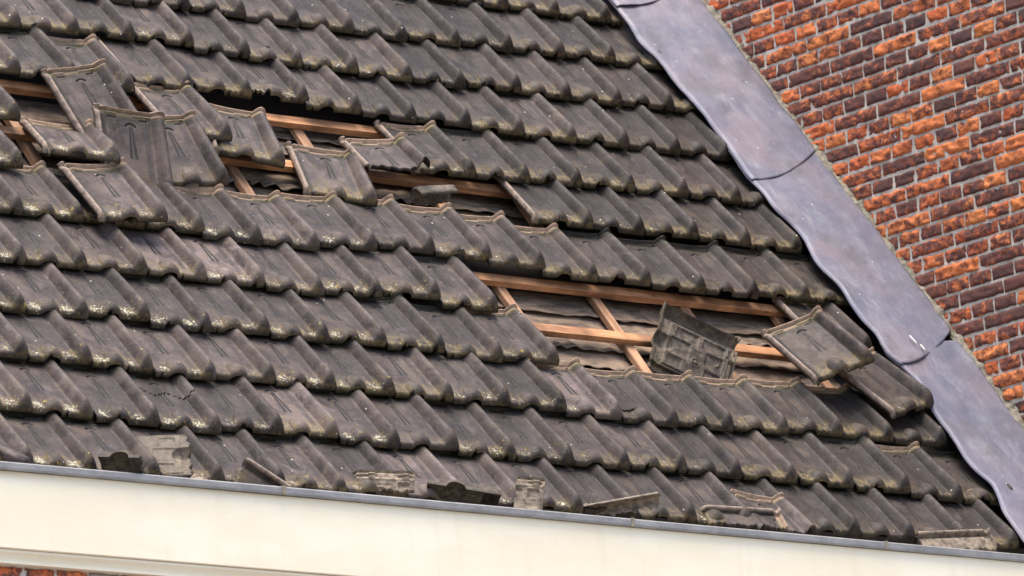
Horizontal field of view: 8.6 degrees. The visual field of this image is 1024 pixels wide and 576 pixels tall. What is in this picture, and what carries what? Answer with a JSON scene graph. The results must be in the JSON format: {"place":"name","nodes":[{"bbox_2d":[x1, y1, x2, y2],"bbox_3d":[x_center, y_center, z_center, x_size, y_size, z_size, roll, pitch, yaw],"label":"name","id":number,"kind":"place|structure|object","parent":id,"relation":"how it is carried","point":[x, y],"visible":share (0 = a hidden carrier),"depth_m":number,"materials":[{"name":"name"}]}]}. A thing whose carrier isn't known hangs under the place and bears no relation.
{"place":"outdoors","nodes":[
{"label":"outdoors","id":0,"kind":"place"},
{"bbox_2d":[0,565,126,575],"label":"facade wall","id":1,"kind":"structure","parent":0,"point":[13,571],"depth_m":21.58,"materials":[{"name":"red brick"}]},
{"bbox_2d":[0,470,1023,575],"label":"fascia board","id":2,"kind":"object","parent":1,"relation":"attached to","point":[65,523],"visible":1,"depth_m":22.31,"materials":[{"name":"beige paint"}]},
{"bbox_2d":[0,461,1023,562],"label":"gutter","id":3,"kind":"object","parent":2,"relation":"on","point":[433,504],"visible":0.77,"depth_m":22.73,"materials":[{"name":"metal"}]},
{"bbox_2d":[0,410,96,469],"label":"roof tile","id":4,"kind":"object","parent":3,"relation":"on","point":[50,438],"visible":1,"depth_m":21.94,"materials":[{"name":"ceramic"}]},
{"bbox_2d":[58,415,160,474],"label":"roof tile","id":5,"kind":"object","parent":3,"relation":"on","point":[95,438],"visible":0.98,"depth_m":22.12,"materials":[{"name":"ceramic"}]},
{"bbox_2d":[0,356,93,420],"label":"roof tile","id":6,"kind":"object","parent":5,"relation":"on","point":[48,384],"visible":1,"depth_m":22.20,"materials":[{"name":"ceramic"}]},
{"bbox_2d":[0,309,92,365],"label":"roof tile","id":7,"kind":"object","parent":6,"relation":"on","point":[52,333],"visible":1,"depth_m":22.45,"materials":[{"name":"ceramic"}]},
{"bbox_2d":[0,261,89,319],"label":"roof tile","id":8,"kind":"object","parent":7,"relation":"on","point":[42,288],"visible":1,"depth_m":22.69,"materials":[{"name":"ceramic"}]},
{"bbox_2d":[122,420,224,480],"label":"roof tile","id":9,"kind":"object","parent":3,"relation":"on","point":[205,462],"visible":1,"depth_m":22.26,"materials":[{"name":"ceramic"}]},
{"bbox_2d":[56,362,159,427],"bbox_3d":[-1.335,0.337,22.346,0.282,0.320,0.104,7,-55,-38],"label":"roof tile","id":10,"kind":"object","parent":9,"relation":"on","point":[112,392],"visible":1,"depth_m":22.35,"materials":[{"name":"ceramic"}]},
{"bbox_2d":[64,312,153,374],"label":"roof tile","id":11,"kind":"object","parent":10,"relation":"on","point":[109,338],"visible":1,"depth_m":22.60,"materials":[{"name":"ceramic"}]},
{"bbox_2d":[125,370,221,435],"bbox_3d":[-1.137,0.366,22.494,0.282,0.320,0.101,8,-55,-38],"label":"roof tile","id":12,"kind":"object","parent":9,"relation":"on","point":[177,399],"visible":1,"depth_m":22.50,"materials":[{"name":"ceramic"}]},
{"bbox_2d":[188,426,285,481],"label":"roof tile","id":13,"kind":"object","parent":3,"relation":"on","point":[230,452],"visible":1,"depth_m":22.43,"materials":[{"name":"ceramic"}]},
{"bbox_2d":[182,373,283,434],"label":"roof tile","id":14,"kind":"object","parent":13,"relation":"on","point":[236,403],"visible":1,"depth_m":22.66,"materials":[{"name":"ceramic"}]},
{"bbox_2d":[120,320,216,381],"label":"roof tile","id":15,"kind":"object","parent":14,"relation":"on","point":[172,349],"visible":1,"depth_m":22.75,"materials":[{"name":"ceramic"}]},
{"bbox_2d":[51,261,150,321],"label":"roof tile","id":16,"kind":"object","parent":15,"relation":"on","point":[103,292],"visible":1,"depth_m":22.85,"materials":[{"name":"ceramic"}]},
{"bbox_2d":[0,213,87,269],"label":"roof tile","id":17,"kind":"object","parent":16,"relation":"on","point":[43,237],"visible":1,"depth_m":22.94,"materials":[{"name":"ceramic"}]},
{"bbox_2d":[0,160,84,222],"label":"roof tile","id":18,"kind":"object","parent":17,"relation":"on","point":[39,187],"visible":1,"depth_m":23.21,"materials":[{"name":"ceramic"}]},
{"bbox_2d":[51,215,147,275],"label":"roof tile","id":19,"kind":"object","parent":16,"relation":"on","point":[107,244],"visible":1,"depth_m":23.10,"materials":[{"name":"ceramic"}]},
{"bbox_2d":[48,168,144,229],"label":"roof tile","id":20,"kind":"object","parent":19,"relation":"on","point":[90,216],"visible":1,"depth_m":23.32,"materials":[{"name":"ceramic"}]},
{"bbox_2d":[56,157,167,224],"bbox_3d":[-1.364,-0.337,23.322,0.282,0.320,0.101,0,-48,-38],"label":"roof tile","id":21,"kind":"object","parent":20,"relation":"on","point":[117,192],"visible":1,"depth_m":23.31,"materials":[{"name":"ceramic"}]},
{"bbox_2d":[18,116,120,162],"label":"roof tile","id":22,"kind":"object","parent":21,"relation":"on","point":[93,142],"visible":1,"depth_m":23.50,"materials":[{"name":"ceramic"}]},
{"bbox_2d":[39,58,136,133],"bbox_3d":[-1.460,-0.657,23.799,0.282,0.320,0.101,-8,-27,-41],"label":"roof tile","id":23,"kind":"object","parent":22,"relation":"on","point":[77,91],"visible":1,"depth_m":23.82,"materials":[{"name":"ceramic"}]},
{"bbox_2d":[119,272,211,333],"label":"roof tile","id":24,"kind":"object","parent":15,"relation":"on","point":[168,298],"visible":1,"depth_m":23.00,"materials":[{"name":"ceramic"}]},
{"bbox_2d":[186,328,275,383],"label":"roof tile","id":25,"kind":"object","parent":14,"relation":"on","point":[231,353],"visible":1,"depth_m":22.91,"materials":[{"name":"ceramic"}]},
{"bbox_2d":[174,276,270,335],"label":"roof tile","id":26,"kind":"object","parent":25,"relation":"on","point":[227,304],"visible":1,"depth_m":23.16,"materials":[{"name":"ceramic"}]},
{"bbox_2d":[113,222,207,282],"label":"roof tile","id":27,"kind":"object","parent":26,"relation":"on","point":[165,250],"visible":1,"depth_m":23.26,"materials":[{"name":"ceramic"}]},
{"bbox_2d":[145,181,205,234],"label":"roof tile","id":28,"kind":"object","parent":27,"relation":"on","point":[184,216],"visible":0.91,"depth_m":23.51,"materials":[{"name":"ceramic"}]},
{"bbox_2d":[92,103,173,186],"bbox_3d":[-1.313,-0.482,23.675,0.282,0.320,0.101,9,-24,-32],"label":"roof tile","id":29,"kind":"object","parent":28,"relation":"on","point":[138,139],"visible":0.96,"depth_m":23.70,"materials":[{"name":"ceramic"}]},
{"bbox_2d":[164,110,228,186],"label":"roof tile","id":30,"kind":"object","parent":28,"relation":"on","point":[194,156],"visible":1,"depth_m":23.85,"materials":[{"name":"ceramic"}]},
{"bbox_2d":[170,228,265,287],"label":"roof tile","id":31,"kind":"object","parent":26,"relation":"on","point":[225,257],"visible":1,"depth_m":23.41,"materials":[{"name":"ceramic"}]},
{"bbox_2d":[174,184,262,245],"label":"roof tile","id":32,"kind":"object","parent":31,"relation":"on","point":[220,210],"visible":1,"depth_m":23.66,"materials":[{"name":"ceramic"}]},
{"bbox_2d":[249,432,346,491],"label":"roof tile","id":33,"kind":"object","parent":3,"relation":"on","point":[300,459],"visible":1,"depth_m":22.57,"materials":[{"name":"ceramic"}]},
{"bbox_2d":[250,381,339,439],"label":"roof tile","id":34,"kind":"object","parent":33,"relation":"on","point":[297,406],"visible":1,"depth_m":22.82,"materials":[{"name":"ceramic"}]},
{"bbox_2d":[424,480,501,505],"bbox_3d":[-0.176,0.711,22.816,0.251,0.084,0.166,9,-39,-10],"label":"tile fragment","id":35,"kind":"object","parent":3,"relation":"on","point":[457,491],"visible":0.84,"depth_m":22.77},
{"bbox_2d":[368,442,456,500],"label":"roof tile","id":36,"kind":"object","parent":35,"relation":"on","point":[423,463],"visible":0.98,"depth_m":22.90,"materials":[{"name":"ceramic"}]},
{"bbox_2d":[304,386,400,448],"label":"roof tile","id":37,"kind":"object","parent":36,"relation":"on","point":[357,415],"visible":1,"depth_m":22.96,"materials":[{"name":"ceramic"}]},
{"bbox_2d":[244,334,336,390],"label":"roof tile","id":38,"kind":"object","parent":37,"relation":"on","point":[292,359],"visible":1,"depth_m":23.07,"materials":[{"name":"ceramic"}]},
{"bbox_2d":[234,282,329,343],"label":"roof tile","id":39,"kind":"object","parent":38,"relation":"on","point":[287,312],"visible":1,"depth_m":23.31,"materials":[{"name":"ceramic"}]},
{"bbox_2d":[306,338,394,395],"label":"roof tile","id":40,"kind":"object","parent":37,"relation":"on","point":[352,364],"visible":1,"depth_m":23.23,"materials":[{"name":"ceramic"}]},
{"bbox_2d":[293,289,386,347],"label":"roof tile","id":41,"kind":"object","parent":40,"relation":"on","point":[344,315],"visible":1,"depth_m":23.47,"materials":[{"name":"ceramic"}]},
{"bbox_2d":[231,237,324,297],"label":"roof tile","id":42,"kind":"object","parent":41,"relation":"on","point":[283,265],"visible":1,"depth_m":23.55,"materials":[{"name":"ceramic"}]},
{"bbox_2d":[226,190,319,251],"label":"roof tile","id":43,"kind":"object","parent":42,"relation":"on","point":[276,217],"visible":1,"depth_m":23.82,"materials":[{"name":"ceramic"}]},
{"bbox_2d":[286,242,382,298],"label":"roof tile","id":44,"kind":"object","parent":41,"relation":"on","point":[337,269],"visible":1,"depth_m":23.72,"materials":[{"name":"ceramic"}]},
{"bbox_2d":[281,191,377,251],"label":"roof tile","id":45,"kind":"object","parent":44,"relation":"on","point":[332,219],"visible":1,"depth_m":23.99,"materials":[{"name":"ceramic"}]},
{"bbox_2d":[362,391,458,451],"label":"roof tile","id":46,"kind":"object","parent":36,"relation":"on","point":[415,420],"visible":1,"depth_m":23.12,"materials":[{"name":"ceramic"}]},
{"bbox_2d":[427,448,516,507],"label":"roof tile","id":47,"kind":"object","parent":35,"relation":"on","point":[480,470],"visible":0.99,"depth_m":23.05,"materials":[{"name":"ceramic"}]},
{"bbox_2d":[425,400,516,461],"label":"roof tile","id":48,"kind":"object","parent":47,"relation":"on","point":[473,425],"visible":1,"depth_m":23.27,"materials":[{"name":"ceramic"}]},
{"bbox_2d":[362,345,453,402],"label":"roof tile","id":49,"kind":"object","parent":48,"relation":"on","point":[410,370],"visible":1,"depth_m":23.38,"materials":[{"name":"ceramic"}]},
{"bbox_2d":[352,291,445,353],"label":"roof tile","id":50,"kind":"object","parent":49,"relation":"on","point":[400,319],"visible":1,"depth_m":23.63,"materials":[{"name":"ceramic"}]},
{"bbox_2d":[343,244,440,300],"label":"roof tile","id":51,"kind":"object","parent":50,"relation":"on","point":[399,268],"visible":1,"depth_m":23.91,"materials":[{"name":"ceramic"}]},
{"bbox_2d":[421,352,510,406],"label":"roof tile","id":52,"kind":"object","parent":48,"relation":"on","point":[470,376],"visible":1,"depth_m":23.53,"materials":[{"name":"ceramic"}]},
{"bbox_2d":[492,457,583,513],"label":"roof tile","id":53,"kind":"object","parent":3,"relation":"on","point":[561,494],"visible":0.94,"depth_m":23.18,"materials":[{"name":"ceramic"}]},
{"bbox_2d":[478,404,574,465],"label":"roof tile","id":54,"kind":"object","parent":53,"relation":"on","point":[530,432],"visible":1,"depth_m":23.42,"materials":[{"name":"ceramic"}]},
{"bbox_2d":[481,358,566,411],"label":"roof tile","id":55,"kind":"object","parent":54,"relation":"on","point":[526,382],"visible":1,"depth_m":23.68,"materials":[{"name":"ceramic"}]},
{"bbox_2d":[410,303,503,362],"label":"roof tile","id":56,"kind":"object","parent":55,"relation":"on","point":[461,329],"visible":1,"depth_m":23.78,"materials":[{"name":"ceramic"}]},
{"bbox_2d":[463,303,559,365],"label":"roof tile","id":57,"kind":"object","parent":55,"relation":"on","point":[514,331],"visible":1,"depth_m":23.94,"materials":[{"name":"ceramic"}]},
{"bbox_2d":[413,254,498,312],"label":"roof tile","id":58,"kind":"object","parent":57,"relation":"on","point":[458,281],"visible":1,"depth_m":24.05,"materials":[{"name":"ceramic"}]},
{"bbox_2d":[337,194,434,254],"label":"roof tile","id":59,"kind":"object","parent":58,"relation":"on","point":[389,222],"visible":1,"depth_m":24.18,"materials":[{"name":"ceramic"}]},
{"bbox_2d":[284,141,377,206],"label":"roof tile","id":60,"kind":"object","parent":59,"relation":"on","point":[324,172],"visible":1,"depth_m":24.30,"materials":[{"name":"ceramic"}]},
{"bbox_2d":[400,202,491,262],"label":"roof tile","id":61,"kind":"object","parent":58,"relation":"on","point":[451,231],"visible":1,"depth_m":24.34,"materials":[{"name":"ceramic"}]},
{"bbox_2d":[551,463,638,518],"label":"roof tile","id":62,"kind":"object","parent":3,"relation":"on","point":[593,483],"visible":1,"depth_m":23.35,"materials":[{"name":"ceramic"}]},
{"bbox_2d":[534,409,630,470],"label":"roof tile","id":63,"kind":"object","parent":62,"relation":"on","point":[588,438],"visible":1,"depth_m":23.58,"materials":[{"name":"ceramic"}]},
{"bbox_2d":[534,358,622,420],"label":"roof tile","id":64,"kind":"object","parent":63,"relation":"on","point":[580,387],"visible":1,"depth_m":23.84,"materials":[{"name":"ceramic"}]},
{"bbox_2d":[598,463,696,523],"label":"roof tile","id":65,"kind":"object","parent":3,"relation":"on","point":[676,505],"visible":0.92,"depth_m":23.49,"materials":[{"name":"ceramic"}]},
{"bbox_2d":[589,413,686,473],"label":"roof tile","id":66,"kind":"object","parent":65,"relation":"on","point":[644,443],"visible":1,"depth_m":23.73,"materials":[{"name":"ceramic"}]},
{"bbox_2d":[730,489,816,534],"bbox_3d":[0.910,0.781,23.722,0.258,0.225,0.099,13,-60,-41],"label":"tile fragment","id":67,"kind":"object","parent":3,"relation":"on","point":[797,521],"visible":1,"depth_m":23.73,"materials":[{"name":"ceramic"}]},
{"bbox_2d":[713,473,783,530],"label":"roof tile","id":68,"kind":"object","parent":67,"relation":"on","point":[761,486],"visible":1,"depth_m":23.89,"materials":[{"name":"ceramic"}]},
{"bbox_2d":[656,424,742,479],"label":"roof tile","id":69,"kind":"object","parent":68,"relation":"on","point":[702,448],"visible":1,"depth_m":23.89,"materials":[{"name":"ceramic"}]},
{"bbox_2d":[586,366,679,427],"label":"roof tile","id":70,"kind":"object","parent":69,"relation":"on","point":[635,392],"visible":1,"depth_m":23.99,"materials":[{"name":"ceramic"}]},
{"bbox_2d":[765,478,860,536],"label":"roof tile","id":71,"kind":"object","parent":3,"relation":"on","point":[820,506],"visible":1,"depth_m":23.95,"materials":[{"name":"ceramic"}]},
{"bbox_2d":[704,425,797,484],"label":"roof tile","id":72,"kind":"object","parent":71,"relation":"on","point":[755,453],"visible":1,"depth_m":24.05,"materials":[{"name":"ceramic"}]},
{"bbox_2d":[637,370,734,432],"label":"roof tile","id":73,"kind":"object","parent":72,"relation":"on","point":[689,397],"visible":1,"depth_m":24.15,"materials":[{"name":"ceramic"}]},
{"bbox_2d":[694,374,788,435],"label":"roof tile","id":74,"kind":"object","parent":72,"relation":"on","point":[745,402],"visible":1,"depth_m":24.32,"materials":[{"name":"ceramic"}]},
{"bbox_2d":[819,482,915,542],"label":"roof tile","id":75,"kind":"object","parent":3,"relation":"on","point":[874,511],"visible":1,"depth_m":24.10,"materials":[{"name":"ceramic"}]},
{"bbox_2d":[755,428,854,488],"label":"roof tile","id":76,"kind":"object","parent":75,"relation":"on","point":[810,456],"visible":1,"depth_m":24.21,"materials":[{"name":"ceramic"}]},
{"bbox_2d":[876,484,964,543],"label":"roof tile","id":77,"kind":"object","parent":3,"relation":"on","point":[928,512],"visible":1,"depth_m":24.29,"materials":[{"name":"ceramic"}]},
{"bbox_2d":[816,432,910,494],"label":"roof tile","id":78,"kind":"object","parent":77,"relation":"on","point":[866,461],"visible":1,"depth_m":24.38,"materials":[{"name":"ceramic"}]},
{"bbox_2d":[747,376,843,437],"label":"roof tile","id":79,"kind":"object","parent":78,"relation":"on","point":[799,405],"visible":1,"depth_m":24.50,"materials":[{"name":"ceramic"}]},
{"bbox_2d":[760,305,873,385],"bbox_3d":[1.112,0.204,24.719,0.282,0.320,0.101,-20,-38,-32],"label":"roof tile","id":80,"kind":"object","parent":79,"relation":"on","point":[817,345],"visible":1,"depth_m":24.71,"materials":[{"name":"ceramic"}]},
{"bbox_2d":[879,338,1023,542],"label":"lead flashing","id":81,"kind":"object","parent":3,"relation":"on","point":[980,425],"visible":1,"depth_m":24.94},
{"bbox_2d":[728,150,950,365],"bbox_3d":[1.271,-0.119,25.532,0.419,1.275,0.058,6,-55,-38],"label":"lead flashing","id":82,"kind":"object","parent":81,"relation":"on","point":[811,202],"visible":1,"depth_m":25.53,"materials":[{"name":"metal"}]},
{"bbox_2d":[608,0,814,180],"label":"lead flashing","id":83,"kind":"object","parent":82,"relation":"on","point":[717,80],"visible":1,"depth_m":26.20,"materials":[{"name":"metal"}]},
{"bbox_2d":[932,489,1018,550],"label":"roof tile","id":84,"kind":"object","parent":3,"relation":"on","point":[978,514],"visible":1,"depth_m":24.43,"materials":[{"name":"ceramic"}]},
{"bbox_2d":[876,441,963,502],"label":"roof tile","id":85,"kind":"object","parent":84,"relation":"on","point":[915,463],"visible":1,"depth_m":24.53,"materials":[{"name":"ceramic"}]},
{"bbox_2d":[855,391,946,447],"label":"roof tile","id":86,"kind":"object","parent":85,"relation":"on","point":[923,427],"visible":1,"depth_m":24.77,"materials":[{"name":"ceramic"}]},
{"bbox_2d":[837,347,933,420],"bbox_3d":[1.354,0.345,24.831,0.282,0.320,0.101,-14,-37,-54],"label":"roof tile","id":87,"kind":"object","parent":86,"relation":"on","point":[892,390],"visible":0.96,"depth_m":24.83,"materials":[{"name":"ceramic"}]},
{"bbox_2d":[0,0,1023,553],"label":"roof boarding","id":88,"kind":"object","parent":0,"point":[270,104],"visible":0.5,"depth_m":24.84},
{"bbox_2d":[224,165,255,194],"bbox_3d":[-1.021,-0.460,24.185,0.044,0.530,0.025,6,-55,-38],"label":"counter batten","id":89,"kind":"object","parent":88,"relation":"on","point":[240,181],"visible":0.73,"depth_m":24.09,"materials":[{"name":"brown wood"}]},
{"bbox_2d":[0,125,511,198],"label":"roof batten","id":90,"kind":"object","parent":89,"relation":"on","point":[382,177],"visible":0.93,"depth_m":24.58,"materials":[{"name":"brown wood"}]},
{"bbox_2d":[133,80,232,141],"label":"roof tile","id":91,"kind":"object","parent":90,"relation":"on","point":[214,123],"visible":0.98,"depth_m":24.13,"materials":[{"name":"ceramic"}]},
{"bbox_2d":[88,32,193,89],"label":"roof tile","id":92,"kind":"object","parent":91,"relation":"on","point":[151,61],"visible":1,"depth_m":24.31,"materials":[{"name":"ceramic"}]},
{"bbox_2d":[209,103,284,168],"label":"roof tile","id":93,"kind":"object","parent":90,"relation":"on","point":[255,139],"visible":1,"depth_m":24.20,"materials":[{"name":"ceramic"}]},
{"bbox_2d":[372,120,476,178],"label":"roof tile","id":94,"kind":"object","parent":90,"relation":"on","point":[436,145],"visible":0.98,"depth_m":24.80,"materials":[{"name":"ceramic"}]},
{"bbox_2d":[584,366,613,370],"bbox_3d":[0.611,0.352,24.452,1.640,0.158,0.030,6,-55,-38],"label":"underlay strip","id":95,"kind":"object","parent":88,"relation":"on","point":[605,369],"visible":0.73,"depth_m":24.30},
{"bbox_2d":[528,345,840,387],"bbox_3d":[0.564,0.274,24.523,1.640,0.157,0.045,6,-55,-38],"label":"underlay strip","id":96,"kind":"object","parent":95,"relation":"on","point":[614,360],"visible":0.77,"depth_m":24.41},
{"bbox_2d":[546,337,799,371],"bbox_3d":[0.516,0.211,24.592,1.640,0.157,0.037,6,-55,-38],"label":"underlay strip","id":97,"kind":"object","parent":96,"relation":"on","point":[641,350],"visible":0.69,"depth_m":24.48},
{"bbox_2d":[462,303,773,347],"bbox_3d":[0.472,0.134,24.659,1.640,0.156,0.056,6,-55,-38],"label":"underlay strip","id":98,"kind":"object","parent":97,"relation":"on","point":[642,328],"visible":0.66,"depth_m":24.55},
{"bbox_2d":[488,287,789,334],"bbox_3d":[0.428,0.086,24.721,1.640,0.158,0.036,6,-55,-38],"label":"underlay strip","id":99,"kind":"object","parent":98,"relation":"on","point":[621,311],"visible":0.73,"depth_m":24.71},
{"bbox_2d":[473,272,786,317],"bbox_3d":[0.488,0.033,24.765,1.740,0.047,0.032,6,-55,-38],"label":"roof batten","id":100,"kind":"object","parent":99,"relation":"on","point":[606,292],"visible":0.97,"depth_m":24.69,"materials":[{"name":"brown wood"}]},
{"bbox_2d":[515,223,598,282],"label":"roof tile","id":101,"kind":"object","parent":100,"relation":"on","point":[561,251],"visible":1,"depth_m":24.59,"materials":[{"name":"ceramic"}]},
{"bbox_2d":[492,174,593,229],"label":"roof tile","id":102,"kind":"object","parent":101,"relation":"on","point":[548,201],"visible":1,"depth_m":24.86,"materials":[{"name":"ceramic"}]},
{"bbox_2d":[439,128,530,183],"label":"roof tile","id":103,"kind":"object","parent":102,"relation":"on","point":[489,152],"visible":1,"depth_m":24.96,"materials":[{"name":"ceramic"}]},
{"bbox_2d":[561,228,651,286],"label":"roof tile","id":104,"kind":"object","parent":100,"relation":"on","point":[608,254],"visible":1,"depth_m":24.76,"materials":[{"name":"ceramic"}]},
{"bbox_2d":[617,235,706,294],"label":"roof tile","id":105,"kind":"object","parent":100,"relation":"on","point":[664,261],"visible":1,"depth_m":24.90,"materials":[{"name":"ceramic"}]},
{"bbox_2d":[647,302,740,378],"bbox_3d":[0.648,0.238,24.506,0.320,0.282,0.110,30,-35,-22],"label":"roof tile","id":106,"kind":"object","parent":95,"relation":"on","point":[682,342],"visible":0.99,"depth_m":24.50,"materials":[{"name":"ceramic"}]},
{"bbox_2d":[707,0,1023,420],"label":"brick wall","id":107,"kind":"structure","parent":0,"point":[909,114],"depth_m":25.57,"materials":[{"name":"brick"}]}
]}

